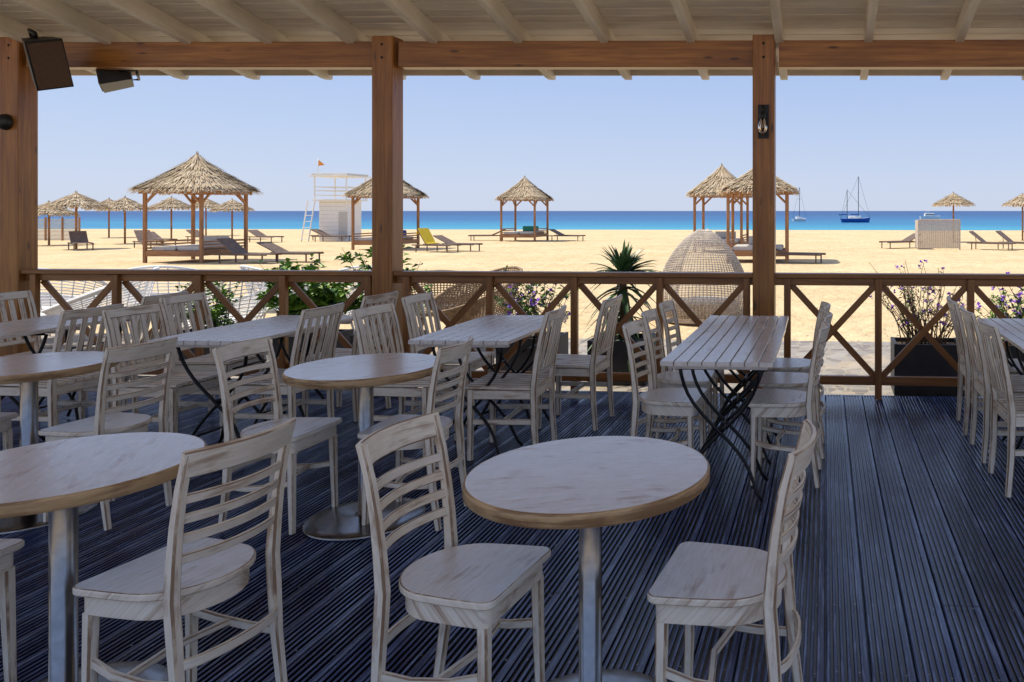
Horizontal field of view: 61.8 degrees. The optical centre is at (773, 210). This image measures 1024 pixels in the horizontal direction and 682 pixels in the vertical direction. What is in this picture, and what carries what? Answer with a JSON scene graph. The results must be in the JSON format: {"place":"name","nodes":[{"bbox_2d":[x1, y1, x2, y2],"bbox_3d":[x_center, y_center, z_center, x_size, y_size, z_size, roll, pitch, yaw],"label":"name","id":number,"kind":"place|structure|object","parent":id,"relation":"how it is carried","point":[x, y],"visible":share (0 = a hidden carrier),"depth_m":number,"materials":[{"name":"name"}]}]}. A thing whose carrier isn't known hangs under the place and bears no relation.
{"place":"outdoors","nodes":[
{"label":"outdoors","id":0,"kind":"place"},
{"bbox_2d":[301,159,370,241],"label":"lifeguard tower","id":1,"kind":"structure","parent":0,"point":[334,216],"depth_m":43.33,"materials":[{"name":"white paint"}]},
{"bbox_2d":[41,333,981,396],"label":"stone path","id":2,"kind":"structure","parent":0,"point":[838,358],"depth_m":8.83,"materials":[{"name":"stone"}]},
{"bbox_2d":[38,268,107,335],"bbox_3d":[-9.242,1.173,10.235,1.148,0.965,1.092,0,0,-8],"label":"white wicker armchair","id":3,"kind":"object","parent":2,"relation":"on","point":[49,300],"visible":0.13,"depth_m":10.05,"materials":[{"name":"wicker"}]},
{"bbox_2d":[41,267,159,346],"bbox_3d":[-8.046,1.173,9.524,1.092,0.965,1.148,0,0,-32],"label":"white wicker armchair","id":4,"kind":"object","parent":2,"relation":"on","point":[73,303],"visible":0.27,"depth_m":9.31,"materials":[{"name":"wicker"}]},
{"bbox_2d":[122,265,223,337],"bbox_3d":[-7.970,1.173,10.521,1.148,0.965,1.092,0,0,-19],"label":"white wicker armchair","id":5,"kind":"object","parent":2,"relation":"on","point":[157,283],"visible":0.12,"depth_m":10.12,"materials":[{"name":"wicker"}]},
{"bbox_2d":[175,282,247,360],"bbox_3d":[-5.801,1.172,8.199,0.679,0.960,0.489,0,0,4],"label":"potted shrub","id":6,"kind":"object","parent":2,"relation":"on","point":[217,310],"visible":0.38,"depth_m":8.16,"materials":[{"name":"green plant"}]},
{"bbox_2d":[173,282,267,327],"bbox_3d":[-6.358,1.173,9.142,1.092,0.965,1.148,0,0,19],"label":"white wicker armchair","id":7,"kind":"object","parent":2,"relation":"on","point":[240,306],"visible":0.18,"depth_m":9.00,"materials":[{"name":"wicker"}]},
{"bbox_2d":[239,265,306,318],"bbox_3d":[-6.417,1.173,10.518,1.148,0.965,1.092,0,0,38],"label":"white wicker armchair","id":8,"kind":"object","parent":2,"relation":"on","point":[243,267],"visible":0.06,"depth_m":10.15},
{"bbox_2d":[251,253,361,367],"bbox_3d":[-4.673,1.034,8.006,1.136,1.237,0.780,0,0,37],"label":"potted shrub","id":9,"kind":"object","parent":2,"relation":"on","point":[317,295],"visible":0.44,"depth_m":7.91,"materials":[{"name":"green plant"}]},
{"bbox_2d":[272,265,371,332],"bbox_3d":[-5.470,1.173,9.684,1.148,0.965,1.092,0,0,35],"label":"white wicker armchair","id":10,"kind":"object","parent":2,"relation":"on","point":[348,295],"visible":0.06,"depth_m":9.73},
{"bbox_2d":[334,243,434,353],"bbox_3d":[-3.936,0.994,7.989,0.802,1.317,0.724,0,0,4],"label":"potted shrub","id":11,"kind":"object","parent":2,"relation":"on","point":[345,258],"visible":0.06,"depth_m":7.89,"materials":[{"name":"green plant"}]},
{"bbox_2d":[412,270,481,329],"bbox_3d":[-4.326,1.194,10.309,1.098,0.923,1.044,0,0,-19],"label":"brown wicker armchair","id":12,"kind":"object","parent":2,"relation":"on","point":[437,290],"visible":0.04,"depth_m":9.92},
{"bbox_2d":[425,266,522,324],"bbox_3d":[-3.577,1.173,9.518,1.092,0.965,1.148,0,0,-44],"label":"brown wicker armchair","id":13,"kind":"object","parent":2,"relation":"on","point":[477,309],"visible":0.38,"depth_m":9.63,"materials":[{"name":"wicker"}]},
{"bbox_2d":[494,265,569,370],"bbox_3d":[-2.403,1.100,7.883,0.886,1.104,0.626,0,0,15],"label":"potted shrub","id":14,"kind":"object","parent":2,"relation":"on","point":[530,307],"visible":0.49,"depth_m":7.82,"materials":[{"name":"green plant"}]},
{"bbox_2d":[579,239,660,385],"bbox_3d":[-1.495,0.968,7.752,0.891,1.367,0.902,0,0,4],"label":"potted agave","id":15,"kind":"object","parent":2,"relation":"on","point":[626,260],"visible":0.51,"depth_m":7.67,"materials":[{"name":"plant"}]},
{"bbox_2d":[869,260,976,396],"bbox_3d":[1.372,1.052,7.261,1.028,1.200,0.652,0,0,4],"label":"potted shrub","id":16,"kind":"object","parent":2,"relation":"on","point":[923,357],"visible":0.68,"depth_m":7.08,"materials":[{"name":"green plant"}]},
{"bbox_2d":[975,271,1023,372],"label":"potted shrub","id":17,"kind":"object","parent":2,"relation":"on","point":[1019,301],"visible":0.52,"depth_m":7.41,"materials":[{"name":"green plant"}]},
{"bbox_2d":[38,229,1023,341],"bbox_3d":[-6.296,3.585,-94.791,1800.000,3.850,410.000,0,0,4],"label":"sand beach ground","id":18,"kind":"structure","parent":0,"point":[854,251],"depth_m":26.96,"materials":[{"name":"sand"}]},
{"bbox_2d":[38,217,80,240],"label":"slatted wooden fence","id":19,"kind":"object","parent":18,"relation":"on","point":[62,227],"visible":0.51,"depth_m":44.01,"materials":[{"name":"wood"}]},
{"bbox_2d":[38,201,80,244],"bbox_3d":[-34.751,0.805,38.086,2.326,2.710,2.331,0,0,-44],"label":"thatched beach umbrella","id":20,"kind":"object","parent":18,"relation":"on","point":[54,212],"visible":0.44,"depth_m":37.76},
{"bbox_2d":[41,190,109,248],"bbox_3d":[-30.187,0.445,34.375,2.331,2.710,2.326,0,0,40],"label":"thatched beach umbrella","id":21,"kind":"object","parent":18,"relation":"on","point":[76,200],"visible":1,"depth_m":33.98,"materials":[{"name":"wicker"}]},
{"bbox_2d":[67,231,93,250],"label":"sun lounger","id":22,"kind":"object","parent":18,"relation":"on","point":[78,237],"visible":0.97,"depth_m":33.92,"materials":[{"name":"fabric"}]},
{"bbox_2d":[85,198,126,237],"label":"thatched beach umbrella","id":23,"kind":"object","parent":18,"relation":"on","point":[107,201],"visible":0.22,"depth_m":48.77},
{"bbox_2d":[95,196,153,243],"bbox_3d":[-32.719,0.555,40.056,2.331,2.710,2.326,0,0,-6],"label":"thatched beach umbrella","id":24,"kind":"object","parent":18,"relation":"on","point":[124,203],"visible":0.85,"depth_m":39.71,"materials":[{"name":"wicker"}]},
{"bbox_2d":[132,230,163,247],"bbox_3d":[-27.727,1.267,35.215,1.900,0.786,0.640,0,0,37],"label":"sun lounger","id":25,"kind":"object","parent":18,"relation":"on","point":[139,235],"visible":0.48,"depth_m":35.49,"materials":[{"name":"fabric"}]},
{"bbox_2d":[142,232,177,245],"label":"sun lounger","id":26,"kind":"object","parent":18,"relation":"on","point":[155,236],"visible":0.55,"depth_m":38.06,"materials":[{"name":"fabric"}]},
{"bbox_2d":[148,196,190,237],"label":"thatched beach umbrella","id":27,"kind":"object","parent":18,"relation":"on","point":[171,202],"visible":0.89,"depth_m":43.73,"materials":[{"name":"wicker"}]},
{"bbox_2d":[185,230,204,241],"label":"sun lounger","id":28,"kind":"object","parent":18,"relation":"on","point":[196,233],"visible":0.41,"depth_m":42.22,"materials":[{"name":"fabric"}]},
{"bbox_2d":[128,151,262,262],"bbox_3d":[-18.914,-0.164,26.061,2.978,3.648,2.977,0,0,4],"label":"thatched beach hut","id":29,"kind":"object","parent":18,"relation":"on","point":[196,174],"visible":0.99,"depth_m":25.27,"materials":[{"name":"wicker"}]},
{"bbox_2d":[189,199,219,235],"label":"thatched beach umbrella","id":30,"kind":"object","parent":18,"relation":"on","point":[209,203],"visible":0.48,"depth_m":52.40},
{"bbox_2d":[210,199,254,237],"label":"thatched beach umbrella","id":31,"kind":"object","parent":18,"relation":"on","point":[231,205],"visible":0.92,"depth_m":45.60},
{"bbox_2d":[214,238,281,263],"bbox_3d":[-16.576,1.267,25.054,1.900,0.786,0.640,0,0,11],"label":"sun lounger","id":32,"kind":"object","parent":18,"relation":"on","point":[233,247],"visible":1,"depth_m":25.00,"materials":[{"name":"fabric"}]},
{"bbox_2d":[248,230,283,241],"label":"sun lounger","id":33,"kind":"object","parent":18,"relation":"on","point":[257,233],"visible":0.83,"depth_m":41.84,"materials":[{"name":"fabric"}]},
{"bbox_2d":[257,242,323,262],"bbox_3d":[-15.640,1.339,25.694,1.917,0.643,0.640,0,0,8],"label":"sun lounger","id":34,"kind":"object","parent":18,"relation":"on","point":[273,247],"visible":0.8,"depth_m":25.63,"materials":[{"name":"fabric"}]},
{"bbox_2d":[311,229,350,241],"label":"sun lounger","id":35,"kind":"object","parent":18,"relation":"on","point":[321,232],"visible":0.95,"depth_m":42.63,"materials":[{"name":"wood"}]},
{"bbox_2d":[341,178,428,249],"bbox_3d":[-16.758,-0.153,34.387,2.856,3.626,2.858,0,0,4],"label":"thatched beach hut","id":36,"kind":"object","parent":18,"relation":"on","point":[363,190],"visible":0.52,"depth_m":33.62,"materials":[{"name":"wicker"}]},
{"bbox_2d":[412,228,460,252],"bbox_3d":[-13.518,1.181,31.866,1.900,0.957,0.640,0,0,19],"label":"sun lounger","id":37,"kind":"object","parent":18,"relation":"on","point":[426,236],"visible":0.98,"depth_m":31.86,"materials":[{"name":"fabric"}]},
{"bbox_2d":[433,235,482,251],"bbox_3d":[-12.974,1.339,32.633,1.917,0.643,0.640,0,0,14],"label":"sun lounger","id":38,"kind":"object","parent":18,"relation":"on","point":[445,240],"visible":0.84,"depth_m":32.61,"materials":[{"name":"fabric"}]},
{"bbox_2d":[468,229,505,239],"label":"sun lounger","id":39,"kind":"object","parent":18,"relation":"on","point":[487,235],"visible":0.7,"depth_m":43.67,"materials":[{"name":"wood"}]},
{"bbox_2d":[0,383,1023,681],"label":"wooden deck","id":40,"kind":"structure","parent":18,"relation":"on","point":[908,557],"depth_m":3.46,"materials":[{"name":"wood"}]},
{"bbox_2d":[0,412,17,449],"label":"ladder back chair","id":41,"kind":"object","parent":40,"relation":"on","point":[6,430],"visible":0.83,"depth_m":4.10,"materials":[{"name":"white wood"}]},
{"bbox_2d":[0,539,24,681],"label":"ladder back chair","id":42,"kind":"object","parent":40,"relation":"on","point":[8,547],"visible":1,"depth_m":2.51,"materials":[{"name":"white wood"}]},
{"bbox_2d":[0,324,75,440],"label":"slatted wooden table","id":43,"kind":"object","parent":40,"relation":"on","point":[7,331],"visible":0.54,"depth_m":5.14,"materials":[{"name":"white wood"}]},
{"bbox_2d":[0,290,87,411],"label":"slat back chair","id":44,"kind":"object","parent":40,"relation":"on","point":[11,297],"visible":0.42,"depth_m":6.01,"materials":[{"name":"white wood"}]},
{"bbox_2d":[0,351,119,534],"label":"round pedestal table","id":45,"kind":"object","parent":40,"relation":"on","point":[28,372],"visible":0.56,"depth_m":3.91,"materials":[{"name":"wood"},{"name":"brushed steel"}]},
{"bbox_2d":[0,303,123,426],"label":"slat back chair","id":46,"kind":"object","parent":40,"relation":"on","point":[52,390],"visible":0.43,"depth_m":4.97,"materials":[{"name":"white wood"}]},
{"bbox_2d":[0,314,146,419],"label":"slatted wooden table","id":47,"kind":"object","parent":40,"relation":"on","point":[53,319],"visible":0.2,"depth_m":5.48,"materials":[{"name":"white wood"}]},
{"bbox_2d":[0,432,206,681],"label":"round pedestal table","id":48,"kind":"object","parent":40,"relation":"on","point":[60,482],"visible":0.84,"depth_m":2.35,"materials":[{"name":"wood"},{"name":"brushed steel"}]},
{"bbox_2d":[38,336,177,529],"bbox_3d":[-3.279,1.079,3.940,0.454,0.865,0.372,0,0,11],"label":"ladder back chair","id":49,"kind":"object","parent":40,"relation":"on","point":[110,420],"visible":0.68,"depth_m":3.87,"materials":[{"name":"white wood"}]},
{"bbox_2d":[78,291,187,419],"bbox_3d":[-4.721,1.062,5.878,0.531,0.897,0.418,0,0,2],"label":"slat back chair","id":50,"kind":"object","parent":40,"relation":"on","point":[153,299],"visible":0.23,"depth_m":5.72,"materials":[{"name":"white wood"}]},
{"bbox_2d":[102,303,223,440],"bbox_3d":[-3.873,1.062,5.061,0.531,0.897,0.418,0,0,7],"label":"slat back chair","id":51,"kind":"object","parent":40,"relation":"on","point":[182,383],"visible":0.67,"depth_m":5.03,"materials":[{"name":"white wood"}]},
{"bbox_2d":[73,418,296,681],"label":"ladder back chair","id":52,"kind":"object","parent":40,"relation":"on","point":[191,576],"visible":1,"depth_m":2.25,"materials":[{"name":"white wood"}]},
{"bbox_2d":[159,292,267,411],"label":"slat back chair","id":53,"kind":"object","parent":40,"relation":"on","point":[195,364],"visible":0.57,"depth_m":5.73,"materials":[{"name":"white wood"}]},
{"bbox_2d":[147,326,305,443],"bbox_3d":[-3.352,1.131,4.913,0.600,0.743,0.560,0,0,4],"label":"slatted wooden table","id":54,"kind":"object","parent":40,"relation":"on","point":[215,337],"visible":0.56,"depth_m":4.81,"materials":[{"name":"wood"}]},
{"bbox_2d":[212,337,341,534],"bbox_3d":[-2.426,1.079,3.881,0.454,0.865,0.372,0,0,6],"label":"ladder back chair","id":55,"kind":"object","parent":40,"relation":"on","point":[309,432],"visible":0.72,"depth_m":3.89,"materials":[{"name":"white wood"}]},
{"bbox_2d":[227,302,344,453],"bbox_3d":[-3.117,1.062,5.118,0.531,0.897,0.418,0,0,4],"label":"slat back chair","id":56,"kind":"object","parent":40,"relation":"on","point":[331,336],"visible":0.54,"depth_m":5.02,"materials":[{"name":"white wood"}]},
{"bbox_2d":[226,315,352,424],"bbox_3d":[-3.304,1.131,5.479,0.600,0.743,0.560,0,0,4],"label":"slatted wooden table","id":57,"kind":"object","parent":40,"relation":"on","point":[285,321],"visible":0.27,"depth_m":5.39,"materials":[{"name":"white wood"}]},
{"bbox_2d":[302,291,398,421],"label":"slat back chair","id":58,"kind":"object","parent":40,"relation":"on","point":[391,297],"visible":0.37,"depth_m":5.81,"materials":[{"name":"white wood"}]},
{"bbox_2d":[282,353,442,540],"bbox_3d":[-1.996,1.133,3.891,0.700,0.749,0.700,0,0,39],"label":"round pedestal table","id":59,"kind":"object","parent":40,"relation":"on","point":[364,374],"visible":0.77,"depth_m":3.81,"materials":[{"name":"whitewashed wood"},{"name":"brushed steel"}]},
{"bbox_2d":[351,303,459,456],"bbox_3d":[-2.340,1.062,5.069,0.531,0.897,0.418,0,0,7],"label":"slat back chair","id":60,"kind":"object","parent":40,"relation":"on","point":[402,391],"visible":0.55,"depth_m":5.03,"materials":[{"name":"white wood"}]},
{"bbox_2d":[357,336,473,530],"bbox_3d":[-1.737,1.079,3.915,0.454,0.865,0.372,0,0,3],"label":"ladder back chair","id":61,"kind":"object","parent":40,"relation":"on","point":[452,352],"visible":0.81,"depth_m":3.85,"materials":[{"name":"white wood"}]},
{"bbox_2d":[401,292,494,423],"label":"slat back chair","id":62,"kind":"object","parent":40,"relation":"on","point":[476,361],"visible":0.56,"depth_m":5.74,"materials":[{"name":"white wood"}]},
{"bbox_2d":[355,411,550,681],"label":"ladder back chair","id":63,"kind":"object","parent":40,"relation":"on","point":[482,588],"visible":1,"depth_m":2.31,"materials":[{"name":"white wood"}]},
{"bbox_2d":[408,326,540,454],"bbox_3d":[-1.828,1.131,4.922,0.600,0.743,0.560,0,0,3],"label":"slatted wooden table","id":64,"kind":"object","parent":40,"relation":"on","point":[501,338],"visible":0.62,"depth_m":4.80,"materials":[{"name":"wood"}]},
{"bbox_2d":[454,315,567,431],"bbox_3d":[-1.800,1.131,5.489,0.600,0.743,0.560,0,0,3],"label":"slatted wooden table","id":65,"kind":"object","parent":40,"relation":"on","point":[511,321],"visible":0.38,"depth_m":5.39,"materials":[{"name":"wood"}]},
{"bbox_2d":[0,0,1023,387],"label":"terrace pavilion","id":66,"kind":"structure","parent":40,"relation":"on","point":[388,46],"depth_m":6.55,"materials":[{"name":"brown wood"}]},
{"bbox_2d":[0,114,12,129],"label":"round wall fitting","id":67,"kind":"object","parent":66,"relation":"attached to","point":[6,121],"visible":1,"depth_m":6.77,"materials":[{"name":"black plastic"}]},
{"bbox_2d":[21,28,73,90],"bbox_3d":[-6.018,-1.247,6.538,0.314,0.453,0.240,22,28,28],"label":"wall speaker","id":68,"kind":"object","parent":66,"relation":"attached to","point":[47,61],"depth_m":6.46,"materials":[{"name":"black plastic"}]},
{"bbox_2d":[96,69,139,92],"bbox_3d":[-5.878,-1.214,7.131,0.288,0.220,0.415,-11,1,-36],"label":"wall speaker","id":69,"kind":"object","parent":66,"relation":"attached to","point":[111,80],"depth_m":7.02,"materials":[{"name":"black plastic"}]},
{"bbox_2d":[758,104,768,137],"bbox_3d":[-0.082,-0.715,6.311,0.085,0.270,0.129,0,0,4],"label":"wall lantern","id":70,"kind":"object","parent":66,"relation":"attached to","point":[763,120],"depth_m":6.36,"materials":[{"name":"black metal"}]},
{"bbox_2d":[465,305,566,460],"bbox_3d":[-1.593,1.062,4.989,0.531,0.897,0.418,0,0,0],"label":"slat back chair","id":71,"kind":"object","parent":40,"relation":"on","point":[514,386],"visible":0.97,"depth_m":4.84,"materials":[{"name":"white wood"}]},
{"bbox_2d":[20,269,1023,399],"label":"wooden railing","id":72,"kind":"object","parent":40,"relation":"on","point":[878,283],"visible":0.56,"depth_m":6.52,"materials":[{"name":"wood"}]},
{"bbox_2d":[537,294,622,430],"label":"slat back chair","id":73,"kind":"object","parent":40,"relation":"on","point":[593,364],"visible":0.91,"depth_m":5.55,"materials":[{"name":"white wood"}]},
{"bbox_2d":[462,436,709,681],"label":"round pedestal table","id":74,"kind":"object","parent":40,"relation":"on","point":[588,488],"visible":1,"depth_m":2.29,"materials":[{"name":"whitewashed wood"},{"name":"brushed steel"}]},
{"bbox_2d":[622,319,707,455],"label":"ladder back chair","id":75,"kind":"object","parent":40,"relation":"on","point":[667,401],"visible":0.92,"depth_m":4.49,"materials":[{"name":"white wood"}]},
{"bbox_2d":[641,308,714,454],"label":"ladder back chair","id":76,"kind":"object","parent":40,"relation":"on","point":[664,378],"visible":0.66,"depth_m":5.01,"materials":[{"name":"white wood"}]},
{"bbox_2d":[659,300,723,427],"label":"ladder back chair","id":77,"kind":"object","parent":40,"relation":"on","point":[666,306],"visible":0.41,"depth_m":5.58,"materials":[{"name":"white wood"}]},
{"bbox_2d":[660,342,779,501],"bbox_3d":[-0.265,1.131,4.277,0.570,0.743,0.583,0,0,4],"label":"slatted wooden table","id":78,"kind":"object","parent":40,"relation":"on","point":[760,358],"visible":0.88,"depth_m":4.16,"materials":[{"name":"wood"}]},
{"bbox_2d":[647,419,816,681],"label":"ladder back chair","id":79,"kind":"object","parent":40,"relation":"on","point":[730,589],"visible":1,"depth_m":2.21,"materials":[{"name":"white wood"}]},
{"bbox_2d":[683,327,785,464],"bbox_3d":[-0.223,1.131,4.865,0.570,0.743,0.583,0,0,4],"label":"slatted wooden table","id":80,"kind":"object","parent":40,"relation":"on","point":[718,335],"visible":0.62,"depth_m":4.79,"materials":[{"name":"wood"}]},
{"bbox_2d":[698,315,788,436],"bbox_3d":[-0.189,1.131,5.455,0.570,0.743,0.583,0,0,3],"label":"slatted wooden table","id":81,"kind":"object","parent":40,"relation":"on","point":[734,321],"visible":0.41,"depth_m":5.39,"materials":[{"name":"wood"}]},
{"bbox_2d":[748,321,829,487],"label":"ladder back chair","id":82,"kind":"object","parent":40,"relation":"on","point":[775,403],"visible":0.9,"depth_m":4.36,"materials":[{"name":"white wood"}]},
{"bbox_2d":[759,310,832,458],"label":"ladder back chair","id":83,"kind":"object","parent":40,"relation":"on","point":[787,380],"visible":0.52,"depth_m":4.86,"materials":[{"name":"white wood"}]},
{"bbox_2d":[766,301,830,434],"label":"ladder back chair","id":84,"kind":"object","parent":40,"relation":"on","point":[801,365],"visible":0.32,"depth_m":5.43,"materials":[{"name":"white wood"}]},
{"bbox_2d":[946,295,1023,434],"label":"slat back chair","id":85,"kind":"object","parent":40,"relation":"on","point":[964,365],"visible":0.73,"depth_m":5.34,"materials":[{"name":"white wood"}]},
{"bbox_2d":[960,305,1023,462],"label":"slat back chair","id":86,"kind":"object","parent":40,"relation":"on","point":[980,385],"visible":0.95,"depth_m":4.80,"materials":[{"name":"white wood"}]},
{"bbox_2d":[977,317,1023,497],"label":"slat back chair","id":87,"kind":"object","parent":40,"relation":"on","point":[1012,417],"visible":1,"depth_m":4.26,"materials":[{"name":"white wood"}]},
{"bbox_2d":[982,318,1023,440],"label":"slatted wooden table","id":88,"kind":"object","parent":40,"relation":"on","point":[1006,324],"visible":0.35,"depth_m":5.30,"materials":[{"name":"wood"}]},
{"bbox_2d":[999,331,1023,449],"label":"slatted wooden table","id":89,"kind":"object","parent":40,"relation":"on","point":[1015,339],"visible":0.83,"depth_m":4.83,"materials":[{"name":"wood"}]},
{"bbox_2d":[494,176,553,241],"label":"thatched beach hut","id":90,"kind":"object","parent":18,"relation":"on","point":[525,189],"visible":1,"depth_m":42.82,"materials":[{"name":"wicker"}]},
{"bbox_2d":[548,229,585,240],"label":"sun lounger","id":91,"kind":"object","parent":18,"relation":"on","point":[557,232],"visible":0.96,"depth_m":43.53,"materials":[{"name":"wood"}]},
{"bbox_2d":[662,229,743,323],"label":"wicker egg chair","id":92,"kind":"object","parent":18,"relation":"on","point":[706,306],"visible":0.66,"depth_m":11.55,"materials":[{"name":"wicker"}]},
{"bbox_2d":[686,162,752,251],"bbox_3d":[-2.077,-0.152,32.108,2.678,3.625,2.678,0,0,6],"label":"thatched beach hut","id":93,"kind":"object","parent":18,"relation":"on","point":[709,186],"visible":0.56,"depth_m":31.36,"materials":[{"name":"wicker"}]},
{"bbox_2d":[716,168,798,262],"bbox_3d":[-0.472,0.015,26.089,2.677,3.289,2.678,0,0,2],"label":"thatched beach hut","id":94,"kind":"object","parent":18,"relation":"on","point":[742,185],"visible":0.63,"depth_m":25.15,"materials":[{"name":"wicker"}]},
{"bbox_2d":[776,249,825,263],"bbox_3d":[0.664,1.339,25.214,1.917,0.643,0.640,0,0,19],"label":"sun lounger","id":95,"kind":"object","parent":18,"relation":"on","point":[804,254],"visible":0.54,"depth_m":24.88,"materials":[{"name":"fabric"}]},
{"bbox_2d":[879,233,919,248],"bbox_3d":[5.646,1.339,35.108,1.917,0.643,0.640,0,0,-29],"label":"sun lounger","id":96,"kind":"object","parent":18,"relation":"on","point":[910,238],"visible":0.75,"depth_m":34.98,"materials":[{"name":"fabric"}]},
{"bbox_2d":[915,219,960,249],"bbox_3d":[7.126,1.012,34.489,1.810,1.295,1.230,0,0,4],"label":"woven windbreak screen","id":97,"kind":"object","parent":18,"relation":"on","point":[946,228],"visible":1,"depth_m":33.90,"materials":[{"name":"wicker"}]},
{"bbox_2d":[931,192,975,218],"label":"thatched beach umbrella","id":98,"kind":"object","parent":18,"relation":"on","point":[953,199],"visible":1,"depth_m":41.19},
{"bbox_2d":[967,231,1015,250],"bbox_3d":[9.251,1.267,33.661,1.900,0.786,0.640,0,0,31],"label":"sun lounger","id":99,"kind":"object","parent":18,"relation":"on","point":[978,237],"visible":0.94,"depth_m":33.65,"materials":[{"name":"fabric"}]},
{"bbox_2d":[995,231,1023,248],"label":"sun lounger","id":100,"kind":"object","parent":18,"relation":"on","point":[1004,236],"visible":0.64,"depth_m":34.21,"materials":[{"name":"fabric"}]},
{"bbox_2d":[1001,194,1023,240],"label":"thatched beach umbrella","id":101,"kind":"object","parent":18,"relation":"on","point":[1018,201],"visible":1,"depth_m":43.71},
{"bbox_2d":[38,211,1023,229],"bbox_3d":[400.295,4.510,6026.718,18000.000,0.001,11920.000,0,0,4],"label":"sea water","id":102,"kind":"structure","parent":0,"point":[716,220],"depth_m":363.19,"materials":[{"name":"liquid"}]},
{"bbox_2d":[792,187,805,220],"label":"sailing boat","id":103,"kind":"object","parent":102,"relation":"on","point":[798,218],"visible":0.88,"depth_m":339.89,"materials":[{"name":"white paint"}]},
{"bbox_2d":[839,176,869,221],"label":"sailing boat","id":104,"kind":"object","parent":102,"relation":"on","point":[858,218],"visible":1,"depth_m":302.95,"materials":[{"name":"blue paint"}]},
{"bbox_2d":[919,212,940,218],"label":"motor boat","id":105,"kind":"object","parent":102,"relation":"on","point":[928,215],"visible":0.85,"depth_m":379.63,"materials":[{"name":"white paint"}]},
{"bbox_2d":[38,76,1023,210],"label":"sky","id":106,"kind":"structure","parent":0,"point":[589,143],"materials":[{"name":"blue"}]}
]}

